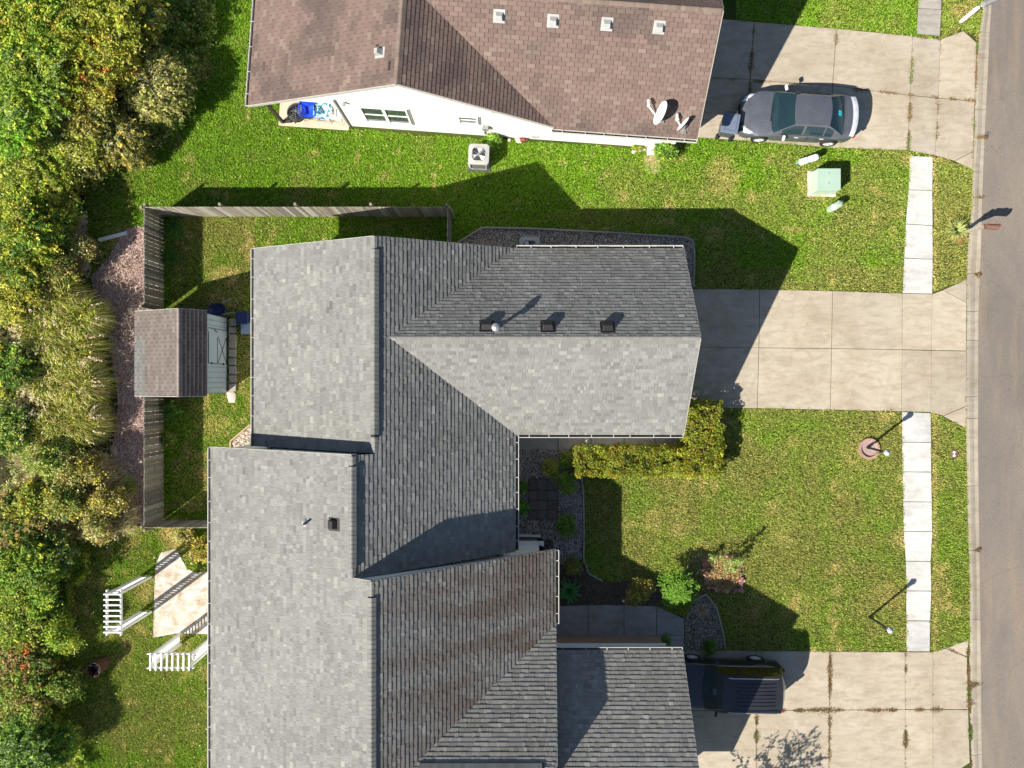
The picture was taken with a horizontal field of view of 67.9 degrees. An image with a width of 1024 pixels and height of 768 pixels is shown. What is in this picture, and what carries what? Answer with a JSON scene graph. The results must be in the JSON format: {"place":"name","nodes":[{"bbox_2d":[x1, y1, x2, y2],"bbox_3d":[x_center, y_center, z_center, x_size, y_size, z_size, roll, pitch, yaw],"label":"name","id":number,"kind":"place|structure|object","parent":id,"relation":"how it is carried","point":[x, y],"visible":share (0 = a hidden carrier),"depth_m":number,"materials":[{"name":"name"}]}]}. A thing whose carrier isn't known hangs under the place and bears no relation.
{"place":"outdoors","nodes":[
{"label":"outdoors","id":0,"kind":"place"},
{"bbox_2d":[0,0,207,764],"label":"woodland floor","id":1,"kind":"structure","parent":0,"point":[22,404],"depth_m":31.00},
{"bbox_2d":[0,402,37,460],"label":"woodland tree","id":2,"kind":"object","parent":1,"relation":"on","point":[11,423],"visible":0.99,"depth_m":29.48,"materials":[{"name":"green plant"}]},
{"bbox_2d":[0,637,38,676],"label":"woodland tree","id":3,"kind":"object","parent":1,"relation":"on","point":[11,661],"visible":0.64,"depth_m":29.43,"materials":[{"name":"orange plant"}]},
{"bbox_2d":[0,339,45,404],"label":"woodland tree","id":4,"kind":"object","parent":1,"relation":"on","point":[12,361],"visible":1,"depth_m":29.42,"materials":[{"name":"green plant"}]},
{"bbox_2d":[0,247,47,290],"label":"scrub bush","id":5,"kind":"object","parent":1,"relation":"on","point":[9,274],"visible":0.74,"depth_m":28.87,"materials":[{"name":"green plant"}]},
{"bbox_2d":[0,278,49,332],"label":"woodland tree","id":6,"kind":"object","parent":1,"relation":"on","point":[14,302],"visible":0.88,"depth_m":29.36,"materials":[{"name":"yellow plant"}]},
{"bbox_2d":[0,86,51,161],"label":"woodland tree","id":7,"kind":"object","parent":1,"relation":"on","point":[23,144],"visible":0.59,"depth_m":27.94,"materials":[{"name":"green plant"}]},
{"bbox_2d":[0,486,54,548],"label":"woodland tree","id":8,"kind":"object","parent":1,"relation":"on","point":[25,528],"visible":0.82,"depth_m":29.33,"materials":[{"name":"green plant"}]},
{"bbox_2d":[7,477,48,523],"bbox_3d":[-18.730,4.584,29.905,1.668,2.300,1.871,0,90,0],"label":"scrub bush","id":9,"kind":"object","parent":1,"relation":"on","point":[27,494],"visible":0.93,"depth_m":29.25,"materials":[{"name":"green plant"}]},
{"bbox_2d":[0,575,56,655],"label":"woodland tree","id":10,"kind":"object","parent":1,"relation":"on","point":[20,623],"visible":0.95,"depth_m":29.16,"materials":[{"name":"green plant"}]},
{"bbox_2d":[0,662,57,727],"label":"woodland tree","id":11,"kind":"object","parent":1,"relation":"on","point":[16,693],"visible":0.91,"depth_m":29.40,"materials":[{"name":"green plant"}]},
{"bbox_2d":[0,638,61,685],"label":"woodland tree","id":12,"kind":"object","parent":1,"relation":"on","point":[44,657],"visible":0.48,"depth_m":29.77,"materials":[{"name":"green plant"}]},
{"bbox_2d":[0,164,64,223],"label":"woodland tree","id":13,"kind":"object","parent":1,"relation":"on","point":[46,196],"visible":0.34,"depth_m":29.31,"materials":[{"name":"green plant"}]},
{"bbox_2d":[0,533,65,611],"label":"woodland tree","id":14,"kind":"object","parent":1,"relation":"on","point":[35,570],"visible":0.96,"depth_m":29.14,"materials":[{"name":"green plant"}]},
{"bbox_2d":[0,191,73,276],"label":"woodland tree","id":15,"kind":"object","parent":1,"relation":"on","point":[29,237],"visible":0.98,"depth_m":28.74,"materials":[{"name":"green plant"}]},
{"bbox_2d":[0,707,74,767],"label":"woodland tree","id":16,"kind":"object","parent":1,"relation":"on","point":[22,746],"visible":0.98,"depth_m":29.09,"materials":[{"name":"green plant"}]},
{"bbox_2d":[0,24,80,151],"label":"woodland tree","id":17,"kind":"object","parent":1,"relation":"on","point":[40,86],"visible":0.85,"depth_m":27.57,"materials":[{"name":"green plant"}]},
{"bbox_2d":[0,102,81,202],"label":"woodland tree","id":18,"kind":"object","parent":1,"relation":"on","point":[31,166],"visible":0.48,"depth_m":28.91,"materials":[{"name":"green plant"}]},
{"bbox_2d":[0,0,84,94],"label":"woodland tree","id":19,"kind":"object","parent":1,"relation":"on","point":[31,16],"visible":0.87,"depth_m":27.35,"materials":[{"name":"green plant"}]},
{"bbox_2d":[8,302,76,363],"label":"ornamental grass","id":20,"kind":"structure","parent":1,"relation":"on","point":[37,332],"depth_m":29.83,"materials":[{"name":"green plant"}]},
{"bbox_2d":[18,437,75,487],"bbox_3d":[-17.996,3.211,29.875,1.946,2.364,2.309,0,90,0],"label":"scrub bush","id":21,"kind":"object","parent":1,"relation":"on","point":[45,463],"visible":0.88,"depth_m":29.31,"materials":[{"name":"green plant"}]},
{"bbox_2d":[17,404,82,459],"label":"ornamental grass","id":22,"kind":"object","parent":1,"relation":"on","point":[37,432],"depth_m":29.82,"materials":[{"name":"green plant"}]},
{"bbox_2d":[25,521,80,588],"bbox_3d":[-18.220,6.725,30.192,2.300,1.775,2.461,20,90,0],"label":"woodland tree","id":23,"kind":"object","parent":1,"relation":"on","point":[62,545],"visible":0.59,"depth_m":29.77,"materials":[{"name":"green plant"}]},
{"bbox_2d":[16,343,96,413],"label":"ornamental grass","id":24,"kind":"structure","parent":1,"relation":"on","point":[44,383],"depth_m":29.84,"materials":[{"name":"green plant"}]},
{"bbox_2d":[32,165,84,198],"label":"woodland tree","id":25,"kind":"object","parent":1,"relation":"on","point":[71,184],"visible":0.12,"depth_m":29.75,"materials":[{"name":"green plant"}]},
{"bbox_2d":[22,271,97,330],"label":"ornamental grass","id":26,"kind":"object","parent":1,"relation":"on","point":[60,294],"depth_m":29.88,"materials":[{"name":"green plant"}]},
{"bbox_2d":[38,713,82,767],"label":"woodland tree","id":27,"kind":"object","parent":1,"relation":"on","point":[65,735],"visible":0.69,"depth_m":29.82,"materials":[{"name":"green plant"}]},
{"bbox_2d":[35,184,87,239],"bbox_3d":[-18.154,-6.732,30.173,2.671,1.821,2.687,28,90,0],"label":"woodland tree","id":28,"kind":"object","parent":1,"relation":"on","point":[66,203],"visible":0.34,"depth_m":29.72,"materials":[{"name":"green plant"}]},
{"bbox_2d":[36,481,89,526],"bbox_3d":[-17.519,4.644,29.910,2.016,2.293,1.774,0,90,0],"label":"scrub bush","id":29,"kind":"object","parent":1,"relation":"on","point":[60,504],"visible":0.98,"depth_m":29.32,"materials":[{"name":"green plant"}]},
{"bbox_2d":[39,250,86,286],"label":"scrub bush","id":30,"kind":"object","parent":1,"relation":"on","point":[67,267],"visible":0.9,"depth_m":29.51,"materials":[{"name":"green plant"}]},
{"bbox_2d":[42,540,91,767],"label":"brush","id":31,"kind":"object","parent":1,"relation":"on","point":[78,569],"visible":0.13,"depth_m":30.66,"materials":[{"name":"green plant"}]},
{"bbox_2d":[0,444,138,539],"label":"brush","id":32,"kind":"object","parent":1,"relation":"on","point":[8,486],"visible":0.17,"depth_m":30.52,"materials":[{"name":"green plant"}]},
{"bbox_2d":[33,97,111,175],"bbox_3d":[-17.068,-9.931,29.800,3.808,2.571,3.880,0,90,0],"label":"woodland tree","id":33,"kind":"object","parent":1,"relation":"on","point":[73,145],"visible":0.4,"depth_m":29.03,"materials":[{"name":"green plant"}]},
{"bbox_2d":[31,379,115,450],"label":"ornamental grass","id":34,"kind":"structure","parent":1,"relation":"on","point":[52,406],"depth_m":29.84,"materials":[{"name":"green plant"}]},
{"bbox_2d":[5,448,141,543],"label":"dry stalks","id":35,"kind":"object","parent":1,"relation":"on","point":[104,480],"visible":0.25,"depth_m":30.37,"materials":[{"name":"beige plant"}]},
{"bbox_2d":[51,445,108,491],"bbox_3d":[-16.890,3.360,30.076,2.085,1.964,1.937,0,90,0],"label":"scrub bush","id":36,"kind":"object","parent":1,"relation":"on","point":[82,468],"visible":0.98,"depth_m":29.58,"materials":[{"name":"green plant"}]},
{"bbox_2d":[48,320,116,375],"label":"ornamental grass","id":37,"kind":"object","parent":1,"relation":"on","point":[87,348],"depth_m":29.88,"materials":[{"name":"green plant"}]},
{"bbox_2d":[17,0,153,78],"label":"woodland tree","id":38,"kind":"object","parent":1,"relation":"on","point":[113,15],"visible":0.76,"depth_m":28.00,"materials":[{"name":"green plant"}]},
{"bbox_2d":[49,85,121,145],"bbox_3d":[-16.340,-10.510,29.680,2.720,2.778,2.816,0,90,0],"label":"feathery tree","id":39,"kind":"object","parent":1,"relation":"on","point":[84,119],"visible":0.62,"depth_m":28.71,"materials":[{"name":"green plant"}]},
{"bbox_2d":[51,355,120,411],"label":"ornamental grass","id":40,"kind":"object","parent":1,"relation":"on","point":[96,380],"depth_m":29.91,"materials":[{"name":"green plant"}]},
{"bbox_2d":[54,290,121,345],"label":"ornamental grass","id":41,"kind":"object","parent":1,"relation":"on","point":[94,315],"depth_m":29.90,"materials":[{"name":"green plant"}]},
{"bbox_2d":[58,399,119,450],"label":"ornamental grass","id":42,"kind":"object","parent":1,"relation":"on","point":[96,432],"depth_m":29.86,"materials":[{"name":"green plant"}]},
{"bbox_2d":[36,21,143,114],"bbox_3d":[-16.169,-11.867,29.394,4.203,3.361,3.774,0,90,0],"label":"woodland tree","id":43,"kind":"object","parent":1,"relation":"on","point":[88,80],"visible":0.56,"depth_m":28.30,"materials":[{"name":"green plant"}]},
{"bbox_2d":[71,148,116,186],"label":"feathery tree","id":44,"kind":"object","parent":1,"relation":"on","point":[89,174],"visible":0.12,"depth_m":29.90,"materials":[{"name":"green plant"}]},
{"bbox_2d":[0,0,208,767],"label":"undergrowth","id":45,"kind":"object","parent":1,"relation":"on","point":[17,340],"visible":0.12,"depth_m":30.70,"materials":[{"name":"green plant"}]},
{"bbox_2d":[79,32,150,95],"bbox_3d":[-15.359,-12.581,29.722,3.072,2.705,3.099,0,90,0],"label":"woodland tree","id":46,"kind":"object","parent":1,"relation":"on","point":[129,75],"visible":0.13,"depth_m":28.93,"materials":[{"name":"green plant"}]},
{"bbox_2d":[93,104,153,171],"bbox_3d":[-15.372,-9.685,30.086,2.550,1.979,2.590,0,90,0],"label":"feathery tree","id":47,"kind":"object","parent":1,"relation":"on","point":[127,141],"visible":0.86,"depth_m":29.50,"materials":[{"name":"green plant"}]},
{"bbox_2d":[120,0,173,53],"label":"woodland tree","id":48,"kind":"object","parent":1,"relation":"on","point":[152,33],"visible":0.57,"depth_m":29.07,"materials":[{"name":"green plant"}]},
{"bbox_2d":[77,0,217,193],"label":"brush","id":49,"kind":"object","parent":1,"relation":"on","point":[173,53],"visible":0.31,"depth_m":30.74,"materials":[{"name":"green plant"}]},
{"bbox_2d":[115,48,197,129],"bbox_3d":[-13.922,-11.613,29.999,3.253,2.162,3.163,0,90,0],"label":"feathery tree","id":50,"kind":"object","parent":1,"relation":"on","point":[157,92],"visible":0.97,"depth_m":29.39,"materials":[{"name":"green plant"}]},
{"bbox_2d":[47,0,983,767],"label":"lawn","id":51,"kind":"structure","parent":0,"point":[730,10],"depth_m":31.00,"materials":[{"name":"green plant"}]},
{"bbox_2d":[41,612,89,656],"bbox_3d":[-17.615,9.881,30.058,1.447,1.998,1.923,-39,90,0],"label":"scrub bush","id":52,"kind":"object","parent":51,"relation":"on","point":[61,637],"visible":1,"depth_m":29.60,"materials":[{"name":"green plant"}]},
{"bbox_2d":[43,669,87,707],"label":"scrub bush","id":53,"kind":"object","parent":51,"relation":"on","point":[64,688],"visible":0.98,"depth_m":29.72,"materials":[{"name":"green plant"}]},
{"bbox_2d":[61,233,101,264],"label":"scrub bush","id":54,"kind":"object","parent":51,"relation":"on","point":[83,248],"visible":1,"depth_m":29.84,"materials":[{"name":"green plant"}]},
{"bbox_2d":[78,505,119,547],"bbox_3d":[-16.300,5.519,30.118,1.450,1.880,1.850,0,90,0],"label":"scrub bush","id":55,"kind":"object","parent":51,"relation":"on","point":[96,528],"visible":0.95,"depth_m":29.65,"materials":[{"name":"yellow plant"}]},
{"bbox_2d":[91,226,157,525],"bbox_3d":[-15.761,-0.337,30.986,2.826,0.001,12.196,0,90,0],"label":"mulch bed","id":56,"kind":"object","parent":51,"relation":"on","point":[128,340],"visible":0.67,"depth_m":30.99,"materials":[{"name":"brown wood"}]},
{"bbox_2d":[85,483,129,517],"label":"scrub bush","id":57,"kind":"object","parent":56,"relation":"on","point":[104,501],"visible":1,"depth_m":29.72,"materials":[{"name":"yellow plant"}]},
{"bbox_2d":[90,250,142,457],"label":"dry stalks","id":58,"kind":"object","parent":56,"relation":"on","point":[128,322],"visible":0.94,"depth_m":30.78,"materials":[{"name":"brown plant"}]},
{"bbox_2d":[103,576,151,635],"bbox_3d":[-14.906,8.558,29.677,0.660,2.645,1.720,0,90,0],"label":"garden arbor","id":59,"kind":"object","parent":51,"relation":"on","point":[122,626],"visible":1,"depth_m":28.69,"materials":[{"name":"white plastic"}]},
{"bbox_2d":[139,396,163,527],"bbox_3d":[-14.265,3.000,30.173,0.162,1.778,5.133,0,90,0],"label":"wooden fence","id":60,"kind":"object","parent":51,"relation":"on","point":[153,460],"visible":0.93,"depth_m":30.10,"materials":[{"name":"brown wood"}]},
{"bbox_2d":[139,206,163,309],"bbox_3d":[-14.264,-4.902,30.140,0.162,1.798,3.894,0,90,0],"label":"wooden fence","id":61,"kind":"object","parent":51,"relation":"on","point":[152,228],"visible":0.98,"depth_m":30.10,"materials":[{"name":"wood"}]},
{"bbox_2d":[143,520,206,531],"bbox_3d":[-12.457,5.612,30.156,3.525,1.779,0.162,0,90,0],"label":"wooden fence","id":62,"kind":"object","parent":51,"relation":"on","point":[182,524],"visible":0.56,"depth_m":29.96,"materials":[{"name":"brown wood"}]},
{"bbox_2d":[147,632,206,670],"bbox_3d":[-12.777,10.369,29.677,1.750,2.645,0.660,0,90,0],"label":"garden arbor","id":63,"kind":"object","parent":51,"relation":"on","point":[199,652],"visible":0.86,"depth_m":28.67,"materials":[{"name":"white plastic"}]},
{"bbox_2d":[153,549,206,637],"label":"patio","id":64,"kind":"structure","parent":51,"relation":"on","point":[180,596],"depth_m":30.97,"materials":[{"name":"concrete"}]},
{"bbox_2d":[134,308,226,396],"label":"garden shed","id":65,"kind":"structure","parent":51,"relation":"on","point":[180,352],"depth_m":28.63,"materials":[{"name":"wood"}]},
{"bbox_2d":[208,327,226,364],"bbox_3d":[-11.570,-1.462,29.980,0.080,1.860,1.396,0,90,0],"label":"door","id":66,"kind":"structure","parent":65,"relation":"in","point":[217,338],"depth_m":29.92,"materials":[{"name":"paint"}]},
{"bbox_2d":[186,534,206,564],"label":"scrub bush","id":67,"kind":"object","parent":51,"relation":"on","point":[201,547],"visible":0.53,"depth_m":29.97,"materials":[{"name":"yellow plant"}]},
{"bbox_2d":[229,319,236,390],"bbox_3d":[-11.358,-1.179,30.940,0.304,0.120,2.958,0,90,0],"label":"block step","id":68,"kind":"object","parent":51,"relation":"on","point":[232,353],"visible":0.99,"depth_m":30.88,"materials":[{"name":"grey concrete"}]},
{"bbox_2d":[143,203,450,216],"bbox_3d":[-8.359,-6.895,30.167,11.720,1.820,0.162,0,90,0],"label":"wooden fence","id":69,"kind":"object","parent":51,"relation":"on","point":[222,210],"visible":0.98,"depth_m":30.06,"materials":[{"name":"grey wood"}]},
{"bbox_2d":[207,236,700,767],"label":"duplex house","id":70,"kind":"structure","parent":51,"relation":"on","point":[381,584],"depth_m":26.39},
{"bbox_2d":[468,144,490,171],"bbox_3d":[-1.320,-9.275,30.593,0.920,0.814,1.242,2,90,0],"label":"air conditioner","id":71,"kind":"object","parent":51,"relation":"on","point":[479,157],"visible":1,"depth_m":30.24,"materials":[{"name":"metal"}]},
{"bbox_2d":[245,0,723,153],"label":"brown roof house","id":72,"kind":"structure","parent":51,"relation":"on","point":[594,71],"depth_m":26.70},
{"bbox_2d":[358,106,414,125],"bbox_3d":[-4.840,-10.360,29.410,1.938,1.670,0.080,4,90,0],"label":"window","id":73,"kind":"structure","parent":72,"relation":"in","point":[380,115],"depth_m":29.39,"materials":[{"name":"white plastic"}]},
{"bbox_2d":[457,227,695,286],"bbox_3d":[2.767,-5.799,30.953,9.826,0.090,1.942,11,90,0],"label":"bed edging","id":74,"kind":"object","parent":51,"relation":"on","point":[477,230],"visible":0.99,"depth_m":30.91,"materials":[{"name":"grey concrete"}]},
{"bbox_2d":[459,228,693,287],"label":"gravel","id":75,"kind":"structure","parent":51,"relation":"on","point":[604,236],"depth_m":30.97,"materials":[{"name":"grey gravel"}]},
{"bbox_2d":[534,449,667,606],"bbox_3d":[2.430,6.322,30.994,4.223,0.001,8.800,-32,90,0],"label":"planting bed","id":76,"kind":"object","parent":51,"relation":"on","point":[592,589],"visible":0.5,"depth_m":30.99,"materials":[{"name":"soil"}]},
{"bbox_2d":[623,576,655,607],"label":"shrub","id":77,"kind":"object","parent":76,"relation":"on","point":[637,590],"visible":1,"depth_m":30.55,"materials":[{"name":"green plant"}]},
{"bbox_2d":[570,440,690,480],"bbox_3d":[4.762,3.050,30.424,4.856,1.199,1.624,0,90,0],"label":"hedge","id":78,"kind":"object","parent":51,"relation":"on","point":[629,460],"visible":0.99,"depth_m":30.06,"materials":[{"name":"green plant"}]},
{"bbox_2d":[651,142,678,163],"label":"shrub","id":79,"kind":"object","parent":51,"relation":"on","point":[664,151],"visible":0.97,"depth_m":30.39,"materials":[{"name":"green plant"}]},
{"bbox_2d":[652,555,708,603],"bbox_3d":[7.158,8.123,30.990,2.548,0.001,1.615,-36,90,0],"label":"planting bed","id":80,"kind":"object","parent":51,"relation":"on","point":[658,590],"visible":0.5,"depth_m":30.99,"materials":[{"name":"soil"}]},
{"bbox_2d":[656,569,699,607],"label":"bush","id":81,"kind":"object","parent":80,"relation":"on","point":[675,592],"visible":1,"depth_m":29.80,"materials":[{"name":"green plant"}]},
{"bbox_2d":[678,398,726,479],"bbox_3d":[7.541,2.173,30.349,1.983,1.350,3.365,0,90,0],"label":"hedge","id":82,"kind":"object","parent":51,"relation":"on","point":[702,440],"visible":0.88,"depth_m":29.91,"materials":[{"name":"green plant"}]},
{"bbox_2d":[684,596,723,651],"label":"gravel","id":83,"kind":"structure","parent":51,"relation":"on","point":[703,621],"depth_m":30.97,"materials":[{"name":"grey gravel"}]},
{"bbox_2d":[700,552,743,591],"bbox_3d":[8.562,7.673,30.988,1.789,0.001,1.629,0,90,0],"label":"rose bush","id":84,"kind":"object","parent":51,"relation":"on","point":[741,571],"depth_m":30.99,"materials":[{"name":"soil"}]},
{"bbox_2d":[703,551,741,592],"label":"dry flowers","id":85,"kind":"object","parent":84,"relation":"on","point":[725,575],"visible":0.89,"depth_m":30.81,"materials":[{"name":"beige plant"}]},
{"bbox_2d":[807,168,840,196],"bbox_3d":[12.609,-8.152,30.622,1.160,0.765,1.051,0,90,0],"label":"transformer box","id":86,"kind":"object","parent":51,"relation":"on","point":[823,182],"visible":1,"depth_m":30.25,"materials":[{"name":"metal"}]},
{"bbox_2d":[519,449,582,565],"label":"gravel","id":87,"kind":"structure","parent":0,"point":[561,501],"depth_m":30.97,"materials":[{"name":"grey gravel"}]},
{"bbox_2d":[529,479,557,518],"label":"paver patio","id":88,"kind":"structure","parent":87,"relation":"on","point":[551,487],"depth_m":30.95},
{"bbox_2d":[553,512,577,537],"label":"shrub","id":89,"kind":"object","parent":87,"relation":"on","point":[567,527],"visible":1,"depth_m":30.48,"materials":[{"name":"green plant"}]},
{"bbox_2d":[519,438,679,449],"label":"footpath","id":90,"kind":"structure","parent":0,"point":[546,443],"depth_m":30.98,"materials":[{"name":"grey concrete"}]},
{"bbox_2d":[556,605,683,649],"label":"footpath","id":91,"kind":"structure","parent":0,"point":[617,620],"depth_m":30.98,"materials":[{"name":"grey concrete"}]},
{"bbox_2d":[683,640,969,767],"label":"driveway","id":92,"kind":"structure","parent":0,"point":[862,681],"depth_m":30.98,"materials":[{"name":"concrete"}]},
{"bbox_2d":[684,654,785,716],"bbox_3d":[8.522,11.957,30.065,4.440,1.870,2.241,1,90,0],"label":"black suv","id":93,"kind":"object","parent":92,"relation":"on","point":[752,684],"visible":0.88,"depth_m":29.41,"materials":[{"name":"paint"}]},
{"bbox_2d":[691,280,965,426],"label":"driveway","id":94,"kind":"structure","parent":0,"point":[862,370],"depth_m":30.98,"materials":[{"name":"concrete"}]},
{"bbox_2d":[698,19,975,168],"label":"driveway","id":95,"kind":"structure","parent":0,"point":[875,63],"depth_m":30.98,"materials":[{"name":"concrete"}]},
{"bbox_2d":[715,111,740,141],"bbox_3d":[8.630,-10.310,30.484,0.680,1.032,0.886,10,90,0],"label":"wheeled bin","id":96,"kind":"object","parent":95,"relation":"on","point":[729,125],"visible":1,"depth_m":29.99,"materials":[{"name":"plastic"}]},
{"bbox_2d":[737,85,858,146],"bbox_3d":[11.351,-10.670,30.259,4.576,1.482,2.201,3,90,0],"label":"sedan","id":97,"kind":"object","parent":95,"relation":"on","point":[825,120],"visible":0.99,"depth_m":29.94,"materials":[{"name":"paint"}]},
{"bbox_2d":[710,28,987,767],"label":"joint weeds","id":98,"kind":"object","parent":95,"relation":"on","point":[969,706],"visible":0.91,"depth_m":30.97,"materials":[{"name":"green plant"}]},
{"bbox_2d":[902,412,931,650],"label":"sidewalk","id":99,"kind":"structure","parent":0,"point":[916,457],"depth_m":30.98,"materials":[{"name":"white concrete"}]},
{"bbox_2d":[903,156,932,293],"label":"sidewalk","id":100,"kind":"structure","parent":0,"point":[917,277],"depth_m":30.98,"materials":[{"name":"white concrete"}]},
{"bbox_2d":[917,0,940,35],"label":"sidewalk","id":101,"kind":"structure","parent":0,"point":[929,19],"depth_m":30.98,"materials":[{"name":"grey concrete"}]},
{"bbox_2d":[976,0,1023,767],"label":"road","id":102,"kind":"structure","parent":0,"point":[1000,418],"depth_m":31.05,"materials":[{"name":"grey asphalt"}]},
{"bbox_2d":[966,0,991,767],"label":"curb","id":103,"kind":"structure","parent":102,"relation":"on","point":[972,350],"depth_m":31.01,"materials":[{"name":"concrete"}]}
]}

